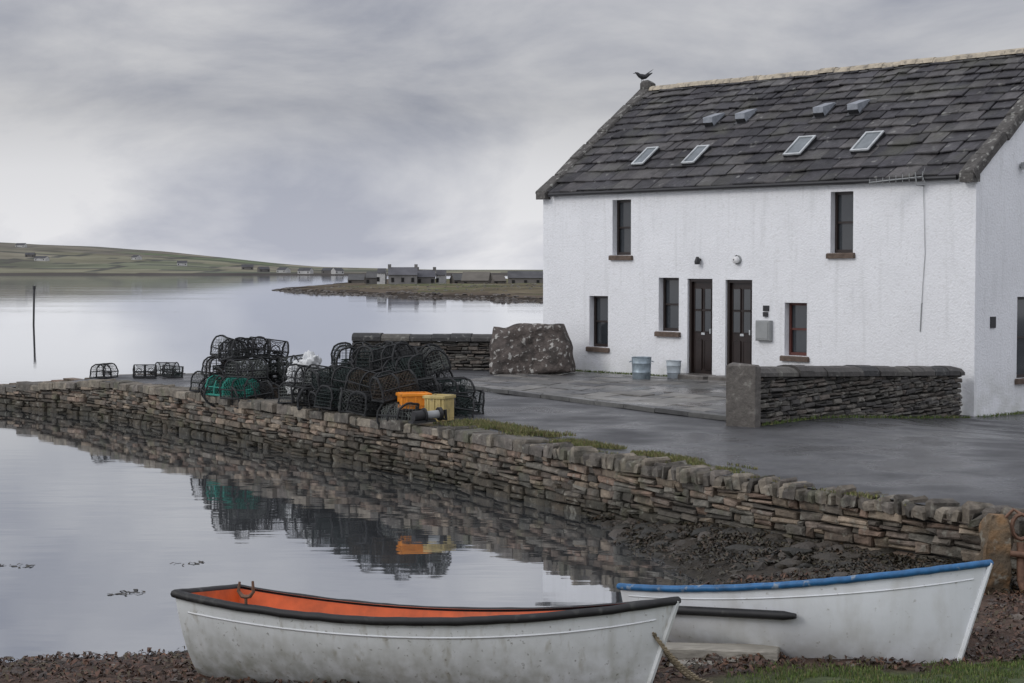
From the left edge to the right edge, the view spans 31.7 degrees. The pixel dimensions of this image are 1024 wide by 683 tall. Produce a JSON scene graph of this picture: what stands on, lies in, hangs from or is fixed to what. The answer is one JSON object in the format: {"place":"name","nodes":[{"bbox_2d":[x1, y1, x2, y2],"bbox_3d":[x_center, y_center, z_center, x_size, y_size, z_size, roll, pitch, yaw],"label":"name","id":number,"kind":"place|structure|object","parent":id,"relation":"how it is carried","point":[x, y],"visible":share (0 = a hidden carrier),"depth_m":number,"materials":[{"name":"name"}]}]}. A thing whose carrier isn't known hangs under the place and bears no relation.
{"place":"outdoors","nodes":[
{"label":"outdoors","id":0,"kind":"place"},
{"bbox_2d":[0,242,542,275],"bbox_3d":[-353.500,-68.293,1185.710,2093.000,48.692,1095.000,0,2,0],"label":"hills","id":1,"kind":"structure","parent":0,"point":[75,260],"depth_m":1152.91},
{"bbox_2d":[25,252,35,256],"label":"cottage","id":2,"kind":"structure","parent":1,"relation":"on","point":[30,254],"depth_m":1186.34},
{"bbox_2d":[34,256,48,260],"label":"cottage","id":3,"kind":"structure","parent":1,"relation":"on","point":[41,258],"depth_m":1146.93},
{"bbox_2d":[241,264,253,269],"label":"cottage","id":4,"kind":"structure","parent":1,"relation":"on","point":[247,266],"depth_m":1086.96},
{"bbox_2d":[257,267,269,271],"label":"cottage","id":5,"kind":"structure","parent":1,"relation":"on","point":[263,269],"depth_m":1027.42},
{"bbox_2d":[277,267,290,272],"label":"cottage","id":6,"kind":"structure","parent":1,"relation":"on","point":[283,270],"depth_m":1007.55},
{"bbox_2d":[297,268,313,273],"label":"cottage","id":7,"kind":"structure","parent":1,"relation":"on","point":[305,270],"depth_m":957.34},
{"bbox_2d":[331,268,343,273],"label":"cottage","id":8,"kind":"structure","parent":1,"relation":"on","point":[337,270],"depth_m":947.70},
{"bbox_2d":[0,275,702,662],"bbox_3d":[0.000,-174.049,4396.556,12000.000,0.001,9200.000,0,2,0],"label":"sea water","id":9,"kind":"structure","parent":0,"point":[96,515],"depth_m":24.82,"materials":[{"name":"liquid"}]},
{"bbox_2d":[33,286,35,324],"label":"marker pole","id":10,"kind":"object","parent":9,"relation":"in","point":[34,287],"visible":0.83,"depth_m":105.95,"materials":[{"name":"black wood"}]},
{"bbox_2d":[109,589,144,595],"bbox_3d":[-3.926,2.557,18.329,0.386,0.020,0.322,-2,3,-34],"label":"floating seaweed","id":11,"kind":"object","parent":9,"relation":"on","point":[128,592],"visible":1,"depth_m":18.33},
{"bbox_2d":[282,279,542,300],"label":"headland","id":12,"kind":"structure","parent":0,"point":[536,292],"depth_m":240.89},
{"bbox_2d":[347,274,365,282],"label":"stone barn","id":13,"kind":"structure","parent":12,"relation":"on","point":[356,278],"depth_m":357.79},
{"bbox_2d":[366,271,376,283],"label":"stone barn","id":14,"kind":"structure","parent":12,"relation":"on","point":[371,277],"depth_m":342.33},
{"bbox_2d":[377,268,386,283],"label":"cottage","id":15,"kind":"structure","parent":12,"relation":"on","point":[381,275],"depth_m":328.83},
{"bbox_2d":[388,264,417,283],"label":"stone farmhouse","id":16,"kind":"object","parent":12,"relation":"on","point":[402,275],"visible":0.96,"depth_m":327.41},
{"bbox_2d":[273,283,542,301],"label":"headland rocks","id":17,"kind":"object","parent":12,"relation":"on","point":[296,290],"visible":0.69,"depth_m":227.67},
{"bbox_2d":[417,267,435,283],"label":"stone farmhouse","id":18,"kind":"object","parent":12,"relation":"on","point":[426,276],"visible":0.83,"depth_m":330.38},
{"bbox_2d":[436,270,446,283],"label":"cottage","id":19,"kind":"structure","parent":12,"relation":"on","point":[441,276],"depth_m":333.83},
{"bbox_2d":[449,274,461,283],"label":"stone barn","id":20,"kind":"structure","parent":12,"relation":"on","point":[455,278],"depth_m":333.43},
{"bbox_2d":[461,272,491,282],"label":"stone barn","id":21,"kind":"structure","parent":12,"relation":"on","point":[476,277],"depth_m":323.13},
{"bbox_2d":[491,275,506,283],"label":"stone barn","id":22,"kind":"structure","parent":12,"relation":"on","point":[498,279],"depth_m":328.09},
{"bbox_2d":[507,271,542,282],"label":"stone barn","id":23,"kind":"structure","parent":12,"relation":"on","point":[525,277],"depth_m":317.34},
{"bbox_2d":[0,370,1023,573],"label":"quay wall","id":24,"kind":"structure","parent":0,"point":[566,476],"depth_m":24.87,"materials":[{"name":"stone"}]},
{"bbox_2d":[197,376,222,406],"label":"lobster pot","id":25,"kind":"object","parent":24,"relation":"on","point":[201,389],"visible":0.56,"depth_m":35.25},
{"bbox_2d":[205,375,242,395],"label":"lobster pot","id":26,"kind":"object","parent":24,"relation":"on","point":[213,386],"visible":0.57,"depth_m":34.82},
{"bbox_2d":[229,380,274,410],"bbox_3d":[-4.940,1.033,34.232,0.766,0.505,0.400,-10,1,-29],"label":"lobster pot","id":27,"kind":"object","parent":24,"relation":"on","point":[262,389],"visible":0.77,"depth_m":34.22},
{"bbox_2d":[296,386,324,409],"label":"lobster pot","id":28,"kind":"object","parent":24,"relation":"on","point":[298,399],"visible":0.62,"depth_m":31.68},
{"bbox_2d":[302,364,346,386],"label":"lobster pot","id":29,"kind":"object","parent":28,"relation":"on","point":[309,377],"visible":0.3,"depth_m":31.79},
{"bbox_2d":[376,402,419,428],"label":"lobster pot","id":30,"kind":"object","parent":24,"relation":"on","point":[392,405],"visible":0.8,"depth_m":29.10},
{"bbox_2d":[369,369,418,402],"bbox_3d":[-1.953,0.719,29.650,0.707,0.430,0.461,-14,9,-31],"label":"lobster pot","id":31,"kind":"object","parent":30,"relation":"on","point":[389,397],"visible":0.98,"depth_m":29.61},
{"bbox_2d":[0,536,1023,682],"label":"ground","id":32,"kind":"structure","parent":0,"point":[714,677],"depth_m":14.04,"materials":[{"name":"gravel"}]},
{"bbox_2d":[0,513,1023,682],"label":"seaweed","id":33,"kind":"object","parent":32,"relation":"on","point":[864,563],"visible":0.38,"depth_m":15.40,"materials":[{"name":"plant"}]},
{"bbox_2d":[0,570,1023,682],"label":"beach pebbles","id":34,"kind":"object","parent":32,"relation":"on","point":[1014,617],"visible":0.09,"depth_m":14.12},
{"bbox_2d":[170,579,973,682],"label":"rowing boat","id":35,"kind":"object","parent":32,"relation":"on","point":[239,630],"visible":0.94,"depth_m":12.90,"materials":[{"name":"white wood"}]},
{"bbox_2d":[652,632,712,682],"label":"mooring rope","id":36,"kind":"object","parent":35,"relation":"attached to","point":[679,667],"visible":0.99,"depth_m":12.92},
{"bbox_2d":[662,642,780,667],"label":"timber chocks","id":37,"kind":"object","parent":32,"relation":"on","point":[682,650],"visible":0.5,"depth_m":13.96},
{"bbox_2d":[591,517,1016,584],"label":"foreshore rocks","id":38,"kind":"object","parent":32,"relation":"on","point":[790,562],"visible":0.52,"depth_m":19.89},
{"bbox_2d":[616,559,993,663],"bbox_3d":[2.355,2.160,14.419,2.921,1.020,1.302,1,3,27],"label":"dinghy","id":39,"kind":"object","parent":32,"relation":"on","point":[928,624],"visible":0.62,"depth_m":13.80,"materials":[{"name":"white painted wood"},{"name":"blue paint"}]},
{"bbox_2d":[974,513,1013,594],"bbox_3d":[4.610,2.132,17.240,0.396,0.950,0.357,0,2,0],"label":"stone post","id":40,"kind":"object","parent":32,"relation":"on","point":[996,538],"visible":0.62,"depth_m":17.13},
{"bbox_2d":[1005,508,1023,593],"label":"mooring ring","id":41,"kind":"object","parent":32,"relation":"on","point":[1019,553],"visible":1,"depth_m":17.10,"materials":[{"name":"metal"}]},
{"bbox_2d":[0,0,1023,269],"label":"sky","id":42,"kind":"structure","parent":0,"point":[318,133],"materials":[{"name":"grey"}]},
{"bbox_2d":[11,370,1023,508],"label":"quay road","id":43,"kind":"structure","parent":0,"point":[961,461],"depth_m":25.86,"materials":[{"name":"asphalt"}]},
{"bbox_2d":[89,363,118,378],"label":"lobster pot","id":44,"kind":"object","parent":43,"relation":"on","point":[105,372],"visible":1,"depth_m":41.19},
{"bbox_2d":[133,364,156,377],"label":"lobster pot","id":45,"kind":"object","parent":43,"relation":"on","point":[145,371],"visible":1,"depth_m":40.91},
{"bbox_2d":[154,362,179,375],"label":"lobster pot","id":46,"kind":"object","parent":43,"relation":"on","point":[165,363],"visible":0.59,"depth_m":41.74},
{"bbox_2d":[162,365,183,377],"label":"lobster pot","id":47,"kind":"object","parent":43,"relation":"on","point":[178,373],"visible":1,"depth_m":40.99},
{"bbox_2d":[189,371,217,391],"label":"lobster pot","id":48,"kind":"object","parent":43,"relation":"on","point":[193,374],"visible":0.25,"depth_m":35.86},
{"bbox_2d":[201,356,230,375],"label":"lobster pot","id":49,"kind":"object","parent":48,"relation":"on","point":[209,361],"visible":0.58,"depth_m":35.81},
{"bbox_2d":[210,335,249,361],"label":"lobster pot","id":50,"kind":"object","parent":49,"relation":"on","point":[222,346],"visible":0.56,"depth_m":35.70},
{"bbox_2d":[214,375,256,394],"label":"lobster pot","id":51,"kind":"object","parent":43,"relation":"on","point":[218,376],"visible":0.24,"depth_m":34.72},
{"bbox_2d":[212,362,251,388],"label":"lobster pot","id":52,"kind":"object","parent":51,"relation":"on","point":[220,367],"visible":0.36,"depth_m":35.07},
{"bbox_2d":[218,337,252,361],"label":"lobster pot","id":53,"kind":"object","parent":52,"relation":"on","point":[238,350],"visible":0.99,"depth_m":35.06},
{"bbox_2d":[224,357,267,379],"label":"lobster pot","id":54,"kind":"object","parent":51,"relation":"on","point":[252,370],"visible":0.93,"depth_m":34.75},
{"bbox_2d":[219,376,261,399],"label":"lobster pot","id":55,"kind":"object","parent":43,"relation":"on","point":[244,390],"visible":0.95,"depth_m":34.20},
{"bbox_2d":[257,380,282,398],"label":"lobster pot","id":56,"kind":"object","parent":43,"relation":"on","point":[273,384],"visible":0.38,"depth_m":34.61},
{"bbox_2d":[269,378,286,393],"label":"lobster pot","id":57,"kind":"object","parent":43,"relation":"on","point":[277,382],"visible":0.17,"depth_m":35.36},
{"bbox_2d":[276,354,302,379],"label":"lobster pot","id":58,"kind":"object","parent":57,"relation":"on","point":[287,362],"visible":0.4,"depth_m":35.31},
{"bbox_2d":[277,381,314,403],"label":"lobster pot","id":59,"kind":"object","parent":43,"relation":"on","point":[293,394],"visible":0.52,"depth_m":32.38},
{"bbox_2d":[283,363,321,388],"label":"lobster pot","id":60,"kind":"object","parent":59,"relation":"on","point":[295,378],"visible":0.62,"depth_m":32.35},
{"bbox_2d":[285,359,313,401],"bbox_3d":[-3.930,0.777,33.367,0.553,0.920,0.494,0,2,0],"label":"white sack","id":61,"kind":"object","parent":43,"relation":"on","point":[294,361],"visible":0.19,"depth_m":33.30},
{"bbox_2d":[298,350,321,378],"bbox_3d":[-3.690,0.476,33.052,0.478,0.634,0.437,0,2,0],"label":"white sack","id":62,"kind":"object","parent":61,"relation":"on","point":[309,357],"visible":0.49,"depth_m":32.94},
{"bbox_2d":[308,384,347,410],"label":"lobster pot","id":63,"kind":"object","parent":43,"relation":"on","point":[309,398],"visible":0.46,"depth_m":31.42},
{"bbox_2d":[310,361,356,396],"bbox_3d":[-3.113,0.619,31.437,0.736,0.435,0.464,-13,28,-21],"label":"lobster pot","id":64,"kind":"object","parent":63,"relation":"on","point":[316,375],"visible":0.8,"depth_m":31.38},
{"bbox_2d":[314,385,355,410],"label":"lobster pot","id":65,"kind":"object","parent":43,"relation":"on","point":[331,399],"visible":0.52,"depth_m":30.91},
{"bbox_2d":[337,387,374,412],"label":"lobster pot","id":66,"kind":"object","parent":43,"relation":"on","point":[341,401],"visible":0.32,"depth_m":30.59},
{"bbox_2d":[331,366,373,395],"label":"lobster pot","id":67,"kind":"object","parent":66,"relation":"on","point":[343,374],"visible":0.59,"depth_m":31.07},
{"bbox_2d":[345,391,395,416],"bbox_3d":[-2.352,1.025,30.157,0.507,0.402,0.714,11,5,40],"label":"lobster pot","id":68,"kind":"object","parent":43,"relation":"on","point":[368,412],"visible":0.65,"depth_m":30.02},
{"bbox_2d":[367,370,401,395],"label":"lobster pot","id":69,"kind":"object","parent":68,"relation":"on","point":[382,373],"visible":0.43,"depth_m":30.01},
{"bbox_2d":[395,408,420,419],"bbox_3d":[-1.620,1.179,29.321,0.468,0.200,0.408,-1,2,-20],"label":"plastic crate","id":70,"kind":"object","parent":43,"relation":"on","point":[401,415],"visible":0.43,"depth_m":29.11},
{"bbox_2d":[396,392,431,408],"bbox_3d":[-1.600,0.959,29.312,0.528,0.260,0.408,-1,2,-14],"label":"fish box","id":71,"kind":"object","parent":70,"relation":"on","point":[406,397],"visible":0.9,"depth_m":29.13,"materials":[{"name":"orange plastic"}]},
{"bbox_2d":[352,333,491,369],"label":"garden wall","id":72,"kind":"structure","parent":43,"relation":"on","point":[466,351],"depth_m":44.12,"materials":[{"name":"stone"}]},
{"bbox_2d":[408,407,447,423],"bbox_3d":[-1.316,1.168,28.549,0.644,0.245,0.241,-1,3,-30],"label":"winch motor","id":73,"kind":"object","parent":43,"relation":"on","point":[423,415],"visible":1,"depth_m":28.47,"materials":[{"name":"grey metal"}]},
{"bbox_2d":[422,394,455,421],"bbox_3d":[-1.180,1.073,29.217,0.408,0.420,0.408,1,3,26],"label":"plastic crate","id":74,"kind":"object","parent":43,"relation":"on","point":[435,401],"visible":0.68,"depth_m":29.08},
{"bbox_2d":[431,391,474,417],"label":"lobster pot","id":75,"kind":"object","parent":43,"relation":"on","point":[461,409],"visible":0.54,"depth_m":30.08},
{"bbox_2d":[444,388,484,413],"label":"lobster pot","id":76,"kind":"object","parent":43,"relation":"on","point":[477,406],"visible":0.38,"depth_m":30.91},
{"bbox_2d":[489,323,575,373],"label":"boulder","id":77,"kind":"structure","parent":43,"relation":"on","point":[529,348],"depth_m":42.17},
{"bbox_2d":[535,48,1023,415],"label":"white cottage","id":78,"kind":"structure","parent":43,"relation":"on","point":[871,214],"depth_m":38.77,"materials":[{"name":"paint"}]},
{"bbox_2d":[594,296,607,346],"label":"window","id":79,"kind":"structure","parent":78,"relation":"in","point":[600,302],"depth_m":42.81,"materials":[{"name":"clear glass"}]},
{"bbox_2d":[617,200,630,254],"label":"window","id":80,"kind":"structure","parent":78,"relation":"in","point":[623,206],"depth_m":42.17,"materials":[{"name":"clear glass"}]},
{"bbox_2d":[633,70,651,81],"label":"bird","id":81,"kind":"object","parent":78,"relation":"on","point":[643,76],"visible":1,"depth_m":46.23},
{"bbox_2d":[663,278,678,330],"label":"window","id":82,"kind":"structure","parent":78,"relation":"in","point":[670,285],"depth_m":41.14,"materials":[{"name":"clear glass"}]},
{"bbox_2d":[689,279,711,373],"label":"door","id":83,"kind":"structure","parent":78,"relation":"in","point":[700,290],"depth_m":40.40,"materials":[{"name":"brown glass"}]},
{"bbox_2d":[727,280,751,364],"bbox_3d":[5.050,-0.273,39.515,0.120,2.152,0.752,-2,3,-42],"label":"door","id":84,"kind":"structure","parent":78,"relation":"in","point":[739,292],"depth_m":39.56,"materials":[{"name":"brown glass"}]},
{"bbox_2d":[789,303,806,355],"bbox_3d":[6.168,-0.263,38.397,0.080,1.122,0.592,-2,3,-42],"label":"window","id":85,"kind":"structure","parent":78,"relation":"in","point":[797,311],"depth_m":38.46,"materials":[{"name":"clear glass"}]},
{"bbox_2d":[835,192,852,252],"bbox_3d":[6.972,-2.476,37.429,0.080,1.262,0.572,-2,3,-42],"label":"window","id":86,"kind":"structure","parent":78,"relation":"in","point":[843,200],"depth_m":37.49,"materials":[{"name":"black glass"}]},
{"bbox_2d":[1016,297,1023,377],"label":"window","id":87,"kind":"structure","parent":78,"relation":"in","point":[1020,300],"depth_m":36.39,"materials":[{"name":"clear glass"}]},
{"bbox_2d":[726,362,964,427],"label":"garden wall","id":88,"kind":"structure","parent":43,"relation":"on","point":[757,396],"depth_m":30.64,"materials":[{"name":"stone"}]},
{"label":"lobster pot","id":89,"kind":"object","parent":43,"relation":"on","visible":0},
{"bbox_2d":[394,376,438,400],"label":"lobster pot","id":90,"kind":"object","parent":89,"relation":"on","point":[425,380],"visible":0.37,"depth_m":30.06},
{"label":"lobster pot","id":91,"kind":"object","parent":43,"relation":"on","visible":0},
{"bbox_2d":[427,376,475,404],"bbox_3d":[-1.028,0.857,30.384,0.751,0.497,0.435,-2,5,-38],"label":"lobster pot","id":92,"kind":"object","parent":91,"relation":"on","point":[454,380],"visible":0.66,"depth_m":30.43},
{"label":"lobster pot","id":93,"kind":"object","parent":43,"relation":"on","visible":0},
{"bbox_2d":[344,367,390,397],"bbox_3d":[-2.428,0.693,30.584,0.645,0.405,0.505,14,10,34],"label":"lobster pot","id":94,"kind":"object","parent":93,"relation":"on","point":[353,389],"visible":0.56,"depth_m":30.55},
{"bbox_2d":[365,365,401,387],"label":"lobster pot","id":95,"kind":"object","parent":93,"relation":"on","point":[375,366],"visible":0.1,"depth_m":31.09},
{"bbox_2d":[355,345,400,369],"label":"lobster pot","id":96,"kind":"object","parent":95,"relation":"on","point":[366,358],"visible":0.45,"depth_m":31.32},
{"bbox_2d":[369,342,414,371],"bbox_3d":[-2.076,0.270,30.993,0.493,0.430,0.762,-4,-7,-39],"label":"lobster pot","id":97,"kind":"object","parent":95,"relation":"on","point":[388,347],"visible":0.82,"depth_m":30.88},
{"bbox_2d":[446,372,725,420],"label":"flagstone pavement","id":98,"kind":"structure","parent":0,"point":[706,398],"depth_m":36.22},
{"bbox_2d":[629,356,653,379],"bbox_3d":[2.870,0.592,39.906,0.464,0.500,0.464,2,3,44],"label":"galvanised bin","id":99,"kind":"object","parent":98,"relation":"on","point":[641,367],"visible":1,"depth_m":39.73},
{"bbox_2d":[666,360,681,377],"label":"bucket","id":100,"kind":"object","parent":98,"relation":"on","point":[673,368],"visible":1,"depth_m":40.18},
{"bbox_2d":[433,369,1023,505],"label":"grass","id":101,"kind":"structure","parent":0,"point":[509,428],"depth_m":26.73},
{"bbox_2d":[724,654,1023,682],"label":"grass","id":102,"kind":"structure","parent":0,"point":[868,671],"depth_m":13.33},
{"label":"lobster pot","id":103,"kind":"object","parent":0,"visible":0},
{"bbox_2d":[241,353,279,375],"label":"lobster pot","id":104,"kind":"object","parent":103,"relation":"on","point":[269,365],"visible":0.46,"depth_m":35.44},
{"bbox_2d":[246,336,288,360],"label":"lobster pot","id":105,"kind":"object","parent":104,"relation":"on","point":[277,353],"visible":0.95,"depth_m":35.43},
{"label":"lobster pot","id":106,"kind":"object","parent":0,"visible":0},
{"bbox_2d":[262,362,287,381],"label":"lobster pot","id":107,"kind":"object","parent":106,"relation":"on","point":[271,377],"visible":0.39,"depth_m":35.60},
{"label":"lobster pot","id":108,"kind":"object","parent":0,"visible":0},
{"bbox_2d":[233,336,268,357],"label":"lobster pot","id":109,"kind":"object","parent":108,"relation":"on","point":[255,345],"visible":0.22,"depth_m":35.89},
{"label":"lobster pot","id":110,"kind":"object","parent":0,"visible":0},
{"bbox_2d":[331,360,362,381],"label":"lobster pot","id":111,"kind":"object","parent":110,"relation":"on","point":[350,373],"visible":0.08,"depth_m":32.02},
{"bbox_2d":[330,342,360,365],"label":"lobster pot","id":112,"kind":"object","parent":111,"relation":"on","point":[334,359],"visible":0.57,"depth_m":32.47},
{"bbox_2d":[349,341,379,372],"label":"lobster pot","id":113,"kind":"object","parent":111,"relation":"on","point":[353,358],"visible":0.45,"depth_m":31.95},
{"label":"lobster pot","id":114,"kind":"object","parent":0,"visible":0},
{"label":"lobster pot","id":115,"kind":"object","parent":114,"relation":"on","visible":0},
{"bbox_2d":[378,341,423,368],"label":"lobster pot","id":116,"kind":"object","parent":115,"relation":"on","point":[390,342],"visible":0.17,"depth_m":31.78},
{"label":"lobster pot","id":117,"kind":"object","parent":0,"visible":0},
{"bbox_2d":[385,367,426,391],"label":"lobster pot","id":118,"kind":"object","parent":117,"relation":"on","point":[399,368],"visible":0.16,"depth_m":30.60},
{"bbox_2d":[382,353,426,383],"bbox_3d":[-1.832,0.504,30.497,0.649,0.520,0.429,-10,-1,39],"label":"lobster pot","id":119,"kind":"object","parent":118,"relation":"on","point":[411,358],"visible":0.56,"depth_m":30.42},
{"bbox_2d":[408,366,453,389],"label":"lobster pot","id":120,"kind":"object","parent":117,"relation":"on","point":[437,375],"visible":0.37,"depth_m":30.88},
{"bbox_2d":[419,343,451,375],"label":"lobster pot","id":121,"kind":"object","parent":120,"relation":"on","point":[445,362],"visible":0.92,"depth_m":30.63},
{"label":"lobster pot","id":122,"kind":"object","parent":117,"relation":"on","visible":0},
{"bbox_2d":[394,344,440,369],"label":"lobster pot","id":123,"kind":"object","parent":122,"relation":"on","point":[415,349],"visible":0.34,"depth_m":31.24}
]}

